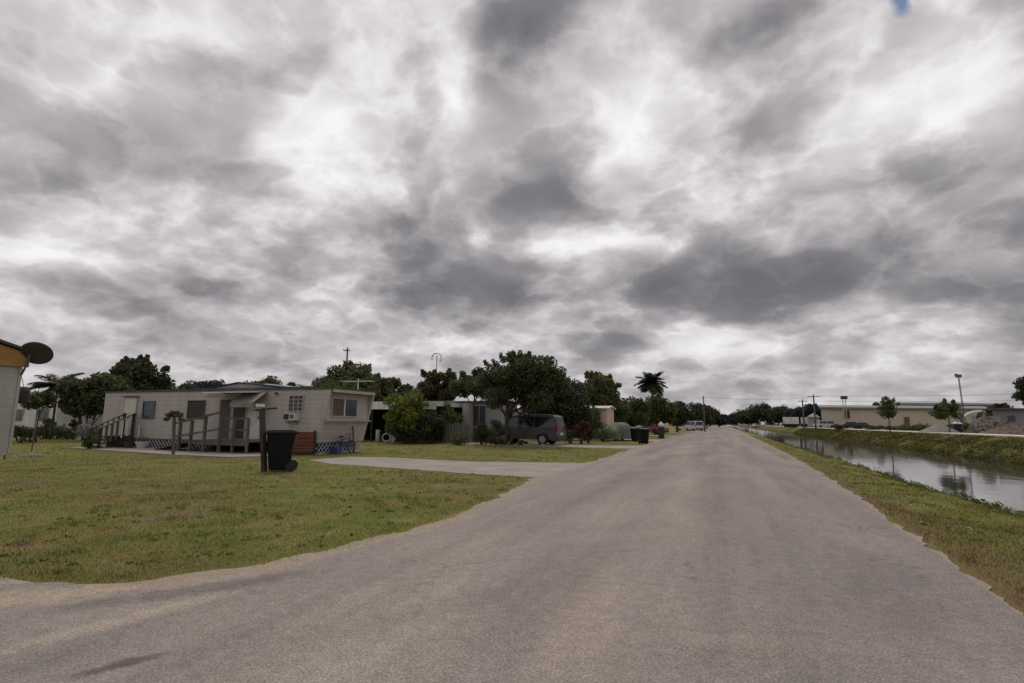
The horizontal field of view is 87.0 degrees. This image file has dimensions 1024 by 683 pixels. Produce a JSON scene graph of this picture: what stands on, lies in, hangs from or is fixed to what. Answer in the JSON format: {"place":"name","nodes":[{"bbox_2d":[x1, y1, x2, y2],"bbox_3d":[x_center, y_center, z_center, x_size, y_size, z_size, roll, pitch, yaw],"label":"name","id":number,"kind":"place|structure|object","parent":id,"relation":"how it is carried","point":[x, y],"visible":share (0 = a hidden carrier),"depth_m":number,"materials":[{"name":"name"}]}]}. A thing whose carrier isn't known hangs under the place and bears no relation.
{"place":"outdoors","nodes":[
{"label":"outdoors","id":0,"kind":"place"},
{"bbox_2d":[0,577,31,583],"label":"dirt shoulder","id":1,"kind":"object","parent":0,"point":[11,581],"depth_m":4.82},
{"bbox_2d":[0,582,103,609],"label":"gravel apron","id":2,"kind":"object","parent":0,"point":[18,595],"visible":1,"depth_m":4.51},
{"bbox_2d":[311,457,590,477],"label":"driveway","id":3,"kind":"structure","parent":0,"point":[530,469],"depth_m":17.94,"materials":[{"name":"concrete"}]},
{"bbox_2d":[0,425,1023,682],"bbox_3d":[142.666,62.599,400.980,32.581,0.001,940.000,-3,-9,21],"label":"road","id":4,"kind":"structure","parent":0,"point":[722,553],"depth_m":4.30,"materials":[{"name":"grey asphalt"}]},
{"bbox_2d":[0,424,1023,614],"bbox_3d":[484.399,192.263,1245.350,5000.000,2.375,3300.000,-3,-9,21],"label":"ground","id":5,"kind":"structure","parent":0,"point":[999,586],"depth_m":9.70,"materials":[{"name":"green plant"}]},
{"bbox_2d":[0,339,29,454],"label":"mobile home","id":6,"kind":"object","parent":5,"relation":"on","point":[13,358],"visible":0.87,"depth_m":14.59,"materials":[{"name":"white metal"}]},
{"bbox_2d":[3,379,30,458],"bbox_3d":[-17.486,2.534,19.010,0.970,3.206,0.380,-3,-9,21],"label":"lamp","id":7,"kind":"object","parent":6,"relation":"attached to","point":[24,395],"visible":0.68,"depth_m":18.91,"materials":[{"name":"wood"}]},
{"bbox_2d":[19,342,53,375],"bbox_3d":[-13.229,0.495,14.983,0.659,0.918,0.644,-3,-9,21],"label":"satellite dish","id":8,"kind":"object","parent":6,"relation":"attached to","point":[37,353],"visible":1,"depth_m":14.95,"materials":[{"name":"metal"}]},
{"bbox_2d":[13,425,37,442],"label":"leafy bush","id":9,"kind":"object","parent":5,"relation":"on","point":[23,432],"visible":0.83,"depth_m":31.80,"materials":[{"name":"green plant"}]},
{"bbox_2d":[18,409,43,456],"bbox_3d":[-18.059,3.433,20.414,0.743,1.770,0.742,8,-11,-41],"label":"parasol pole","id":10,"kind":"object","parent":5,"relation":"on","point":[31,453],"visible":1,"depth_m":20.33,"materials":[{"name":"metal"}]},
{"bbox_2d":[20,390,58,441],"bbox_3d":[-29.051,4.569,33.039,1.861,3.224,2.519,8,-11,-41],"label":"umbrella tree","id":11,"kind":"object","parent":5,"relation":"on","point":[38,400],"visible":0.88,"depth_m":33.23,"materials":[{"name":"green plant"}]},
{"bbox_2d":[30,421,56,438],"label":"leafy bush","id":12,"kind":"object","parent":5,"relation":"on","point":[43,431],"visible":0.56,"depth_m":37.62,"materials":[{"name":"green plant"}]},
{"bbox_2d":[26,372,84,439],"bbox_3d":[-31.491,4.391,37.210,3.201,4.678,3.572,-3,-9,21],"label":"palm tree","id":13,"kind":"object","parent":5,"relation":"on","point":[51,383],"visible":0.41,"depth_m":36.95,"materials":[{"name":"green plant"}]},
{"bbox_2d":[45,424,68,438],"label":"leafy bush","id":14,"kind":"object","parent":5,"relation":"on","point":[57,430],"visible":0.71,"depth_m":37.52,"materials":[{"name":"green plant"}]},
{"bbox_2d":[14,386,102,433],"bbox_3d":[-51.800,6.809,54.327,28.400,4.590,5.400,-3,-9,21],"label":"mobile home","id":15,"kind":"object","parent":5,"relation":"on","point":[61,418],"visible":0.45,"depth_m":48.08,"materials":[{"name":"white metal"}]},
{"bbox_2d":[68,415,79,439],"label":"leafy bush","id":16,"kind":"object","parent":5,"relation":"on","point":[74,423],"visible":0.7,"depth_m":36.84,"materials":[{"name":"green plant"}]},
{"bbox_2d":[71,420,100,437],"bbox_3d":[-26.048,5.529,33.303,1.569,1.440,2.076,-3,-9,21],"label":"flowering bush","id":17,"kind":"object","parent":5,"relation":"on","point":[86,430],"visible":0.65,"depth_m":33.06,"materials":[{"name":"purple plant"}]},
{"bbox_2d":[54,374,118,440],"bbox_3d":[-28.421,4.387,36.174,3.159,4.520,3.760,-3,-9,21],"label":"leafy tree","id":18,"kind":"object","parent":5,"relation":"on","point":[84,395],"visible":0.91,"depth_m":35.42,"materials":[{"name":"green plant"}]},
{"bbox_2d":[89,372,135,390],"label":"leafy tree","id":19,"kind":"object","parent":5,"relation":"on","point":[125,382],"visible":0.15,"depth_m":47.82,"materials":[{"name":"green plant"}]},
{"bbox_2d":[109,354,176,389],"bbox_3d":[-36.331,5.009,52.291,5.211,7.917,5.916,-3,-9,21],"label":"leafy tree","id":20,"kind":"object","parent":5,"relation":"on","point":[140,371],"visible":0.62,"depth_m":52.01,"materials":[{"name":"green plant"}]},
{"bbox_2d":[68,446,267,457],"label":"walkway","id":21,"kind":"structure","parent":5,"relation":"on","point":[213,453],"depth_m":23.25,"materials":[{"name":"concrete"}]},
{"bbox_2d":[81,431,96,448],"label":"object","id":22,"kind":"object","parent":21,"relation":"on","point":[88,442],"visible":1,"depth_m":25.30,"materials":[{"name":"green plant"}]},
{"bbox_2d":[81,413,136,447],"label":"wooden steps","id":23,"kind":"structure","parent":21,"relation":"on","point":[115,440],"depth_m":26.66,"materials":[{"name":"brown wood"}]},
{"bbox_2d":[135,436,149,447],"bbox_3d":[-18.012,4.870,26.309,0.605,0.631,0.592,-3,-9,21],"label":"plant pot","id":24,"kind":"object","parent":21,"relation":"on","point":[142,444],"visible":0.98,"depth_m":26.15,"materials":[{"name":"paint"}]},
{"bbox_2d":[154,411,266,453],"bbox_3d":[-13.495,4.059,24.350,5.700,1.774,1.465,-3,-9,21],"label":"wooden porch","id":25,"kind":"object","parent":21,"relation":"on","point":[203,442],"visible":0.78,"depth_m":23.49,"materials":[{"name":"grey wood"}]},
{"bbox_2d":[163,410,185,453],"bbox_3d":[-13.797,3.714,21.977,1.146,1.820,0.494,-3,-9,21],"label":"plant post","id":26,"kind":"object","parent":5,"relation":"on","point":[174,414],"visible":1,"depth_m":21.96,"materials":[{"name":"brown wood"}]},
{"bbox_2d":[179,379,225,388],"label":"distant tree","id":27,"kind":"object","parent":5,"relation":"on","point":[208,383],"visible":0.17,"depth_m":120.06,"materials":[{"name":"green plant"}]},
{"bbox_2d":[101,382,376,453],"bbox_3d":[-14.238,3.704,26.760,14.750,3.215,4.310,-3,-9,21],"label":"mobile home","id":28,"kind":"object","parent":5,"relation":"on","point":[329,415],"visible":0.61,"depth_m":25.22,"materials":[{"name":"paint"}]},
{"bbox_2d":[120,397,137,434],"bbox_3d":[-19.557,3.809,27.590,0.980,1.940,0.043,-3,-9,21],"label":"door","id":29,"kind":"structure","parent":28,"relation":"in","point":[130,403],"depth_m":27.60,"materials":[{"name":"beige paint"}]},
{"bbox_2d":[141,401,155,418],"bbox_3d":[-18.272,3.440,27.144,0.880,0.890,0.049,-3,-9,21],"label":"window","id":30,"kind":"structure","parent":28,"relation":"in","point":[148,407],"depth_m":27.16,"materials":[{"name":"glass"}]},
{"bbox_2d":[186,400,205,418],"bbox_3d":[-15.191,3.267,25.973,1.150,0.870,0.049,-3,-9,21],"label":"window","id":31,"kind":"structure","parent":28,"relation":"in","point":[195,408],"depth_m":26.00,"materials":[{"name":"grey wood"}]},
{"bbox_2d":[216,398,233,437],"bbox_3d":[-13.421,3.580,25.225,0.820,1.840,0.068,-3,-9,21],"label":"door","id":32,"kind":"structure","parent":28,"relation":"in","point":[224,403],"depth_m":25.22,"materials":[{"name":"metal"}]},
{"bbox_2d":[230,399,246,438],"bbox_3d":[-12.599,3.551,24.910,0.860,1.820,0.068,-3,-9,21],"label":"door","id":33,"kind":"structure","parent":28,"relation":"in","point":[236,412],"depth_m":24.87,"materials":[{"name":"metal"}]},
{"bbox_2d":[244,402,262,438],"bbox_3d":[-11.769,3.590,24.581,0.880,1.660,0.068,-3,-9,21],"label":"door","id":34,"kind":"structure","parent":28,"relation":"in","point":[254,433],"depth_m":24.57,"materials":[{"name":"white paint"}]},
{"bbox_2d":[288,395,303,411],"bbox_3d":[-9.542,2.732,23.858,0.840,0.750,0.049,-3,-9,21],"label":"window","id":35,"kind":"structure","parent":28,"relation":"in","point":[295,402],"depth_m":23.86,"materials":[{"name":"metal"}]},
{"bbox_2d":[331,397,357,416],"bbox_3d":[-7.603,3.005,24.552,0.049,0.850,1.790,-3,-9,21],"label":"window","id":36,"kind":"structure","parent":28,"relation":"in","point":[337,404],"depth_m":24.17,"materials":[{"name":"metal"}]},
{"bbox_2d":[345,399,356,415],"bbox_3d":[-7.455,3.066,24.952,0.013,0.760,0.840,-3,-9,21],"label":"window pane","id":37,"kind":"structure","parent":28,"relation":"in","point":[350,407],"depth_m":24.94,"materials":[{"name":"blue glass"}]},
{"bbox_2d":[244,375,282,384],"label":"distant tree","id":38,"kind":"object","parent":5,"relation":"on","point":[271,380],"visible":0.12,"depth_m":110.25,"materials":[{"name":"green plant"}]},
{"bbox_2d":[255,404,277,471],"bbox_3d":[-7.110,2.776,15.455,0.795,1.968,0.200,-3,-9,21],"label":"lawn post","id":39,"kind":"object","parent":5,"relation":"on","point":[263,444],"visible":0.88,"depth_m":15.43,"materials":[{"name":"brown wood"}]},
{"bbox_2d":[265,429,300,471],"bbox_3d":[-6.628,3.136,15.580,0.918,1.185,0.683,3,-9,-17],"label":"wheeled bin","id":40,"kind":"object","parent":5,"relation":"on","point":[280,444],"visible":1,"depth_m":15.31,"materials":[{"name":"black plastic"}]},
{"bbox_2d":[292,431,315,455],"bbox_3d":[-9.119,4.313,23.040,1.280,1.020,0.670,-3,-9,21],"label":"wooden box","id":41,"kind":"object","parent":5,"relation":"on","point":[303,444],"visible":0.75,"depth_m":22.71,"materials":[{"name":"red wood"}]},
{"bbox_2d":[310,360,394,401],"bbox_3d":[-17.498,6.013,58.477,8.532,8.083,9.012,-3,-9,21],"label":"leafy tree","id":42,"kind":"object","parent":5,"relation":"on","point":[349,370],"visible":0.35,"depth_m":56.54,"materials":[{"name":"green plant"}]},
{"bbox_2d":[377,377,411,400],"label":"leafy tree","id":43,"kind":"object","parent":5,"relation":"on","point":[386,388],"visible":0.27,"depth_m":58.97,"materials":[{"name":"green plant"}]},
{"bbox_2d":[382,389,433,441],"bbox_3d":[-6.842,4.976,36.167,3.699,3.710,4.152,-3,-9,21],"label":"bush","id":44,"kind":"object","parent":5,"relation":"on","point":[401,412],"visible":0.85,"depth_m":35.34,"materials":[{"name":"green plant"}]},
{"bbox_2d":[390,423,425,443],"bbox_3d":[-6.603,5.936,35.255,2.568,1.549,2.399,-3,-9,21],"label":"leafy bush","id":45,"kind":"object","parent":5,"relation":"on","point":[405,437],"visible":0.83,"depth_m":34.81,"materials":[{"name":"green plant"}]},
{"bbox_2d":[364,402,462,442],"bbox_3d":[-10.624,6.099,41.110,13.340,2.800,4.240,-3,-9,21],"label":"carport","id":46,"kind":"object","parent":5,"relation":"on","point":[379,410],"visible":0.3,"depth_m":41.57,"materials":[{"name":"white metal"}]},
{"bbox_2d":[414,410,446,443],"bbox_3d":[-5.621,5.677,36.029,2.324,2.301,2.304,8,-11,-42],"label":"leafy bush","id":47,"kind":"object","parent":5,"relation":"on","point":[434,422],"visible":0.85,"depth_m":35.75,"materials":[{"name":"green plant"}]},
{"bbox_2d":[415,367,456,400],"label":"leafy tree","id":48,"kind":"object","parent":5,"relation":"on","point":[432,388],"visible":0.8,"depth_m":55.55,"materials":[{"name":"green plant"}]},
{"bbox_2d":[374,401,516,440],"bbox_3d":[-8.517,6.482,44.535,18.200,3.090,3.900,-3,-9,21],"label":"mobile home","id":49,"kind":"object","parent":5,"relation":"on","point":[482,412],"visible":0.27,"depth_m":40.38,"materials":[{"name":"grey metal"}]},
{"bbox_2d":[473,405,485,426],"bbox_3d":[-2.454,5.558,40.394,1.140,1.590,0.049,-3,-9,21],"label":"window","id":50,"kind":"structure","parent":49,"relation":"in","point":[479,411],"depth_m":40.42,"materials":[{"name":"glass"}]},
{"bbox_2d":[436,401,464,438],"bbox_3d":[-4.457,5.651,38.034,2.321,2.963,2.209,7,-10,-35],"label":"leafy bush","id":51,"kind":"object","parent":5,"relation":"on","point":[448,412],"visible":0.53,"depth_m":37.78,"materials":[{"name":"green plant"}]},
{"bbox_2d":[442,423,469,442],"bbox_3d":[-3.717,6.068,35.896,2.050,1.340,0.085,-3,-9,21],"label":"board fence","id":52,"kind":"object","parent":5,"relation":"on","point":[447,440],"visible":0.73,"depth_m":35.92,"materials":[{"name":"grey wood"}]},
{"bbox_2d":[450,430,467,444],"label":"leafy bush","id":53,"kind":"object","parent":5,"relation":"on","point":[459,439],"visible":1,"depth_m":33.67,"materials":[{"name":"green plant"}]},
{"bbox_2d":[448,368,482,400],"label":"leafy tree","id":54,"kind":"object","parent":5,"relation":"on","point":[462,386],"visible":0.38,"depth_m":41.57,"materials":[{"name":"green plant"}]},
{"bbox_2d":[462,403,473,441],"bbox_3d":[-3.291,6.013,40.109,0.450,2.800,0.950,-3,-9,21],"label":"storage closet","id":55,"kind":"object","parent":5,"relation":"on","point":[467,411],"visible":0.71,"depth_m":39.88,"materials":[{"name":"grey metal"}]},
{"bbox_2d":[471,422,489,444],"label":"leafy bush","id":56,"kind":"object","parent":5,"relation":"on","point":[478,431],"visible":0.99,"depth_m":34.78,"materials":[{"name":"green plant"}]},
{"bbox_2d":[487,436,505,444],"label":"plant","id":57,"kind":"object","parent":5,"relation":"on","point":[498,440],"visible":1,"depth_m":33.94,"materials":[{"name":"green plant"}]},
{"bbox_2d":[471,350,574,444],"bbox_3d":[0.683,3.559,34.523,6.531,6.173,5.510,2,-9,-8],"label":"spreading tree","id":58,"kind":"object","parent":5,"relation":"on","point":[527,380],"visible":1,"depth_m":33.33,"materials":[{"name":"green plant"}]},
{"bbox_2d":[76,426,1023,616],"bbox_3d":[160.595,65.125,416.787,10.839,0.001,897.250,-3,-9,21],"label":"dirt shoulder","id":59,"kind":"object","parent":5,"relation":"on","point":[296,561],"visible":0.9,"depth_m":5.55},
{"bbox_2d":[520,375,594,423],"bbox_3d":[4.069,5.536,47.035,6.192,6.017,5.526,-3,-9,21],"label":"leafy tree","id":60,"kind":"object","parent":5,"relation":"on","point":[577,398],"visible":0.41,"depth_m":45.44,"materials":[{"name":"green plant"}]},
{"bbox_2d":[517,406,615,438],"bbox_3d":[2.901,8.037,54.272,14.439,3.090,3.900,-3,-9,21],"label":"mobile home","id":61,"kind":"object","parent":5,"relation":"on","point":[607,414],"visible":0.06,"depth_m":50.85,"materials":[{"name":"beige metal"}]},
{"bbox_2d":[553,407,585,431],"bbox_3d":[4.886,6.846,46.249,3.101,3.192,3.242,-3,-9,21],"label":"leafy bush","id":62,"kind":"object","parent":5,"relation":"on","point":[569,425],"visible":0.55,"depth_m":45.25,"materials":[{"name":"green plant"}]},
{"bbox_2d":[570,420,590,443],"bbox_3d":[4.733,6.250,37.375,1.308,1.737,1.470,-3,-9,21],"label":"flowering bush","id":63,"kind":"object","parent":5,"relation":"on","point":[584,426],"visible":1,"depth_m":37.26,"materials":[{"name":"red plant"}]},
{"bbox_2d":[573,413,604,434],"bbox_3d":[6.415,7.228,47.100,3.304,2.715,2.435,7,-11,-37],"label":"leafy bush","id":64,"kind":"object","parent":5,"relation":"on","point":[594,421],"visible":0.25,"depth_m":46.92,"materials":[{"name":"green plant"}]},
{"bbox_2d":[571,370,621,407],"bbox_3d":[8.977,6.641,58.261,5.874,7.234,6.270,2,-9,-9],"label":"leafy tree","id":65,"kind":"object","parent":5,"relation":"on","point":[601,390],"visible":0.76,"depth_m":56.50,"materials":[{"name":"green plant"}]},
{"bbox_2d":[593,425,617,441],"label":"leafy bush","id":66,"kind":"object","parent":5,"relation":"on","point":[603,433],"visible":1,"depth_m":41.66,"materials":[{"name":"green plant"}]},
{"bbox_2d":[603,402,632,423],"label":"leafy tree","id":67,"kind":"object","parent":5,"relation":"on","point":[620,415],"visible":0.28,"depth_m":58.37,"materials":[{"name":"green plant"}]},
{"bbox_2d":[624,397,652,427],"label":"leafy tree","id":68,"kind":"object","parent":5,"relation":"on","point":[641,409],"visible":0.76,"depth_m":61.54,"materials":[{"name":"green plant"}]},
{"bbox_2d":[638,428,648,443],"bbox_3d":[9.368,6.725,38.404,0.670,1.108,0.900,1,-8,-1],"label":"wheeled bin","id":69,"kind":"object","parent":5,"relation":"on","point":[643,435],"visible":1,"depth_m":38.07,"materials":[{"name":"black plastic"}]},
{"bbox_2d":[634,371,667,432],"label":"palm tree","id":70,"kind":"object","parent":5,"relation":"on","point":[651,385],"visible":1,"depth_m":84.37,"materials":[{"name":"green plant"}]},
{"bbox_2d":[641,423,668,434],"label":"parked car","id":71,"kind":"object","parent":5,"relation":"on","point":[653,428],"visible":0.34,"depth_m":70.69,"materials":[{"name":"red paint"}]},
{"bbox_2d":[643,393,678,425],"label":"leafy tree","id":72,"kind":"object","parent":5,"relation":"on","point":[663,410],"visible":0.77,"depth_m":71.14,"materials":[{"name":"green plant"}]},
{"bbox_2d":[668,400,691,431],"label":"leafy tree","id":73,"kind":"object","parent":5,"relation":"on","point":[684,414],"visible":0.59,"depth_m":90.73,"materials":[{"name":"green plant"}]},
{"bbox_2d":[684,421,703,430],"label":"parked van","id":74,"kind":"object","parent":5,"relation":"on","point":[696,425],"visible":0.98,"depth_m":109.98,"materials":[{"name":"white metal"}]},
{"bbox_2d":[687,401,715,426],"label":"distant tree","id":75,"kind":"object","parent":5,"relation":"on","point":[697,412],"visible":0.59,"depth_m":147.96,"materials":[{"name":"green plant"}]},
{"bbox_2d":[712,414,728,426],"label":"distant tree","id":76,"kind":"object","parent":5,"relation":"on","point":[723,420],"visible":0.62,"depth_m":228.08,"materials":[{"name":"green plant"}]},
{"bbox_2d":[733,408,760,424],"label":"distant tree","id":77,"kind":"object","parent":5,"relation":"on","point":[741,417],"visible":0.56,"depth_m":317.65,"materials":[{"name":"green plant"}]},
{"bbox_2d":[745,402,775,422],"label":"distant tree","id":78,"kind":"object","parent":5,"relation":"on","point":[754,412],"visible":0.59,"depth_m":298.72,"materials":[{"name":"green plant"}]},
{"bbox_2d":[762,406,788,424],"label":"distant tree","id":79,"kind":"object","parent":5,"relation":"on","point":[776,416],"visible":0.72,"depth_m":287.61,"materials":[{"name":"green plant"}]},
{"bbox_2d":[783,417,798,426],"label":"truck trailer","id":80,"kind":"object","parent":5,"relation":"on","point":[790,421],"visible":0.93,"depth_m":160.11,"materials":[{"name":"white metal"}]},
{"bbox_2d":[791,403,818,420],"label":"distant tree","id":81,"kind":"object","parent":5,"relation":"on","point":[808,410],"visible":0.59,"depth_m":183.37,"materials":[{"name":"green plant"}]},
{"bbox_2d":[813,421,835,427],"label":"parked van","id":82,"kind":"object","parent":5,"relation":"on","point":[821,424],"visible":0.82,"depth_m":139.08,"materials":[{"name":"white metal"}]},
{"bbox_2d":[840,422,864,428],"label":"parked car","id":83,"kind":"object","parent":5,"relation":"on","point":[846,425],"visible":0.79,"depth_m":111.14,"materials":[{"name":"grey metal"}]},
{"bbox_2d":[876,395,899,432],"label":"slender tree","id":84,"kind":"object","parent":5,"relation":"on","point":[887,406],"visible":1,"depth_m":61.81,"materials":[{"name":"green plant"}]},
{"bbox_2d":[774,440,1023,516],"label":"bank weeds","id":85,"kind":"object","parent":5,"relation":"on","point":[964,495],"visible":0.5,"depth_m":13.86,"materials":[{"name":"green plant"}]},
{"bbox_2d":[792,428,1023,463],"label":"bank grass","id":86,"kind":"structure","parent":5,"relation":"on","point":[963,441],"depth_m":50.52,"materials":[{"name":"green plant"}]},
{"bbox_2d":[895,424,920,430],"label":"scrub bush","id":87,"kind":"object","parent":5,"relation":"on","point":[903,427],"visible":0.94,"depth_m":74.20,"materials":[{"name":"green plant"}]},
{"bbox_2d":[918,424,959,432],"bbox_3d":[47.329,9.669,59.925,4.000,1.077,3.200,-3,-9,21],"label":"gravel heap","id":88,"kind":"object","parent":5,"relation":"on","point":[938,428],"visible":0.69,"depth_m":59.29,"materials":[{"name":"grey gravel"}]},
{"bbox_2d":[930,398,963,432],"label":"slender tree","id":89,"kind":"object","parent":5,"relation":"on","point":[944,410],"visible":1,"depth_m":57.88,"materials":[{"name":"green plant"}]},
{"bbox_2d":[946,410,999,427],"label":"grapple crane","id":90,"kind":"object","parent":5,"relation":"on","point":[973,419],"visible":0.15,"depth_m":65.84,"materials":[{"name":"white paint"}]},
{"bbox_2d":[962,412,1001,432],"bbox_3d":[49.157,8.434,56.018,4.200,2.399,3.600,-3,-9,21],"label":"rubble heap","id":91,"kind":"object","parent":5,"relation":"on","point":[983,419],"visible":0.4,"depth_m":55.86,"materials":[{"name":"beige stone"}]},
{"bbox_2d":[970,419,1023,432],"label":"debris","id":92,"kind":"object","parent":5,"relation":"on","point":[977,424],"visible":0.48,"depth_m":54.76,"materials":[{"name":"stone"}]},
{"bbox_2d":[981,402,1013,415],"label":"leafy tree","id":93,"kind":"object","parent":5,"relation":"on","point":[997,405],"visible":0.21,"depth_m":90.08,"materials":[{"name":"green plant"}]},
{"bbox_2d":[979,424,1023,434],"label":"rubble heap","id":94,"kind":"object","parent":5,"relation":"on","point":[1009,429],"visible":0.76,"depth_m":51.41,"materials":[{"name":"beige stone"}]},
{"bbox_2d":[1010,376,1023,406],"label":"leafy tree","id":95,"kind":"object","parent":5,"relation":"on","point":[1019,394],"visible":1,"depth_m":63.67,"materials":[{"name":"green plant"}]},
{"bbox_2d":[0,0,1023,424],"label":"sky","id":96,"kind":"structure","parent":0,"point":[741,202],"materials":[{"name":"grey"}]},
{"bbox_2d":[440,442,642,448],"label":"driveway","id":97,"kind":"structure","parent":0,"point":[587,446],"depth_m":33.74,"materials":[{"name":"concrete"}]},
{"bbox_2d":[491,414,566,444],"bbox_3d":[1.086,5.868,36.144,4.880,1.964,2.320,-3,-9,25],"label":"parked suv","id":98,"kind":"object","parent":97,"relation":"on","point":[546,428],"visible":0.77,"depth_m":35.09,"materials":[{"name":"paint"}]},
{"bbox_2d":[572,438,662,440],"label":"driveway","id":99,"kind":"structure","parent":0,"point":[621,440],"depth_m":47.27,"materials":[{"name":"concrete"}]},
{"bbox_2d":[596,422,631,440],"bbox_3d":[9.010,7.561,45.410,4.300,1.517,1.839,8,-11,-40],"label":"covered car","id":100,"kind":"object","parent":99,"relation":"on","point":[622,429],"visible":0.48,"depth_m":44.47,"materials":[{"name":"fabric"}]},
{"bbox_2d":[727,425,1023,515],"bbox_3d":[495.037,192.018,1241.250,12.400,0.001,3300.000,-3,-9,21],"label":"canal water","id":101,"kind":"structure","parent":0,"point":[990,481],"depth_m":30.21,"materials":[{"name":"grey liquid"}]},
{"bbox_2d":[755,425,1023,437],"bbox_3d":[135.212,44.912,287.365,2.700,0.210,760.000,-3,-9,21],"label":"canal path","id":102,"kind":"structure","parent":0,"point":[1003,435],"depth_m":56.55,"materials":[{"name":"grey concrete"}]},
{"bbox_2d":[819,405,987,428],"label":"warehouse","id":103,"kind":"structure","parent":0,"point":[907,415],"depth_m":150.26,"materials":[{"name":"metal"}]},
{"bbox_2d":[893,402,993,407],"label":"warehouse","id":104,"kind":"structure","parent":0,"point":[959,403],"depth_m":206.03,"materials":[{"name":"grey metal"}]},
{"bbox_2d":[991,408,1023,426],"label":"warehouse","id":105,"kind":"structure","parent":0,"point":[1013,416],"depth_m":70.12,"materials":[{"name":"grey metal"}]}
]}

